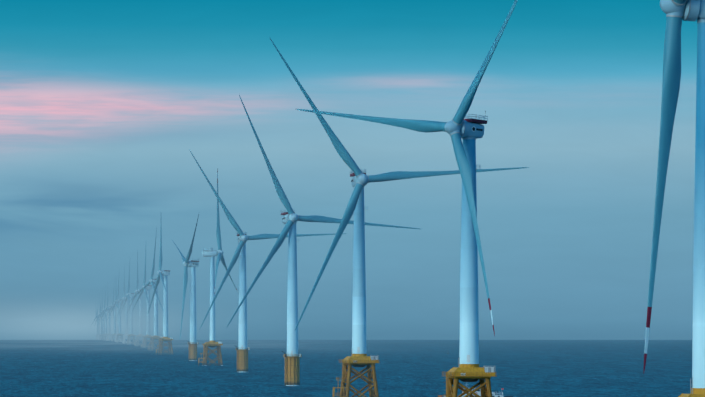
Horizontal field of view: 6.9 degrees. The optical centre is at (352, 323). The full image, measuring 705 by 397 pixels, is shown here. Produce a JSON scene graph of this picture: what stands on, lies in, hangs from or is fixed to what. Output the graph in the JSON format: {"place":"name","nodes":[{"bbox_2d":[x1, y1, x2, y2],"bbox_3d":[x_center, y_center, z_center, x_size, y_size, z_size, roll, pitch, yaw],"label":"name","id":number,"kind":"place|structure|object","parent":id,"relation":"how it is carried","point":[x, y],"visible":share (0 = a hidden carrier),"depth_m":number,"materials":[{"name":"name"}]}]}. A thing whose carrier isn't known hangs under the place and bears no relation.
{"place":"outdoors","nodes":[
{"label":"outdoors","id":0,"kind":"place"},
{"bbox_2d":[0,340,692,396],"bbox_3d":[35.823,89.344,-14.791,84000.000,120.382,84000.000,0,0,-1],"label":"sea","id":1,"kind":"structure","parent":0,"point":[403,368],"depth_m":3884.84,"materials":[{"name":"liquid"}]},
{"bbox_2d":[92,309,99,339],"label":"turbine","id":2,"kind":"object","parent":1,"relation":"on","point":[98,325],"visible":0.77,"depth_m":20056.52,"materials":[{"name":"white metal"}]},
{"bbox_2d":[94,308,103,339],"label":"turbine","id":3,"kind":"object","parent":1,"relation":"on","point":[100,336],"visible":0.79,"depth_m":18224.23,"materials":[{"name":"white metal"}]},
{"bbox_2d":[98,302,104,339],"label":"turbine","id":4,"kind":"object","parent":1,"relation":"on","point":[103,323],"visible":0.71,"depth_m":17206.92,"materials":[{"name":"white metal"}]},
{"bbox_2d":[99,287,108,338],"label":"turbine","id":5,"kind":"object","parent":1,"relation":"on","point":[104,309],"visible":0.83,"depth_m":15317.50,"materials":[{"name":"white metal"}]},
{"bbox_2d":[100,294,111,340],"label":"turbine","id":6,"kind":"object","parent":1,"relation":"on","point":[109,334],"visible":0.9,"depth_m":14409.51,"materials":[{"name":"white metal"}]},
{"bbox_2d":[108,290,116,340],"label":"turbine","id":7,"kind":"object","parent":1,"relation":"on","point":[114,315],"visible":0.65,"depth_m":13452.81,"materials":[{"name":"white metal"}]},
{"bbox_2d":[107,293,121,341],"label":"turbine","id":8,"kind":"object","parent":1,"relation":"on","point":[116,336],"visible":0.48,"depth_m":12603.17,"materials":[{"name":"white metal"}]},
{"bbox_2d":[110,280,122,342],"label":"turbine","id":9,"kind":"object","parent":1,"relation":"on","point":[119,327],"visible":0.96,"depth_m":11587.13,"materials":[{"name":"white metal"}]},
{"bbox_2d":[116,273,130,342],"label":"turbine","id":10,"kind":"object","parent":1,"relation":"on","point":[126,324],"visible":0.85,"depth_m":10688.43,"materials":[{"name":"white metal"}]},
{"bbox_2d":[121,263,135,344],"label":"turbine","id":11,"kind":"object","parent":1,"relation":"on","point":[131,334],"visible":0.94,"depth_m":9709.38,"materials":[{"name":"white metal"}]},
{"bbox_2d":[125,251,144,345],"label":"turbine","id":12,"kind":"object","parent":1,"relation":"on","point":[140,335],"visible":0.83,"depth_m":8685.01,"materials":[{"name":"white metal"}]},
{"bbox_2d":[132,251,153,347],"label":"turbine","id":13,"kind":"object","parent":1,"relation":"on","point":[147,293],"visible":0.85,"depth_m":7804.51,"materials":[{"name":"white metal"}]},
{"bbox_2d":[130,228,162,350],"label":"turbine","id":14,"kind":"object","parent":1,"relation":"on","point":[152,281],"visible":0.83,"depth_m":6852.93,"materials":[{"name":"white metal"}]},
{"bbox_2d":[148,228,172,354],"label":"turbine","id":15,"kind":"object","parent":1,"relation":"on","point":[165,273],"visible":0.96,"depth_m":5882.87,"materials":[{"name":"white metal"}]},
{"bbox_2d":[172,214,198,360],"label":"turbine","id":16,"kind":"object","parent":1,"relation":"on","point":[192,264],"visible":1,"depth_m":4750.37,"materials":[{"name":"white metal"}]},
{"bbox_2d":[198,168,236,365],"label":"turbine","id":17,"kind":"object","parent":1,"relation":"on","point":[212,254],"visible":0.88,"depth_m":4181.71,"materials":[{"name":"white metal"}]},
{"bbox_2d":[189,149,345,371],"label":"turbine","id":18,"kind":"object","parent":1,"relation":"on","point":[242,349],"visible":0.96,"depth_m":3561.39,"materials":[{"name":"white metal"}]},
{"bbox_2d":[226,95,418,385],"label":"turbine","id":19,"kind":"object","parent":1,"relation":"on","point":[290,218],"visible":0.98,"depth_m":2752.21,"materials":[{"name":"white metal"}]},
{"bbox_2d":[270,38,528,396],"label":"turbine","id":20,"kind":"object","parent":1,"relation":"on","point":[359,357],"visible":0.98,"depth_m":2192.39,"materials":[{"name":"white metal"}]},
{"bbox_2d":[297,0,517,396],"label":"turbine","id":21,"kind":"object","parent":1,"relation":"on","point":[458,127],"visible":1,"depth_m":1623.16,"materials":[{"name":"white metal"}]},
{"bbox_2d":[441,382,512,396],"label":"work boat","id":22,"kind":"object","parent":1,"relation":"on","point":[494,394],"visible":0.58,"depth_m":2118.40,"materials":[{"name":"white"}]},
{"bbox_2d":[643,0,704,396],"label":"turbine","id":23,"kind":"object","parent":1,"relation":"on","point":[677,12],"visible":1,"depth_m":1005.79,"materials":[{"name":"white metal"}]},
{"bbox_2d":[0,0,697,339],"label":"sky","id":24,"kind":"structure","parent":0,"point":[104,104],"materials":[{"name":"blue"}]}
]}

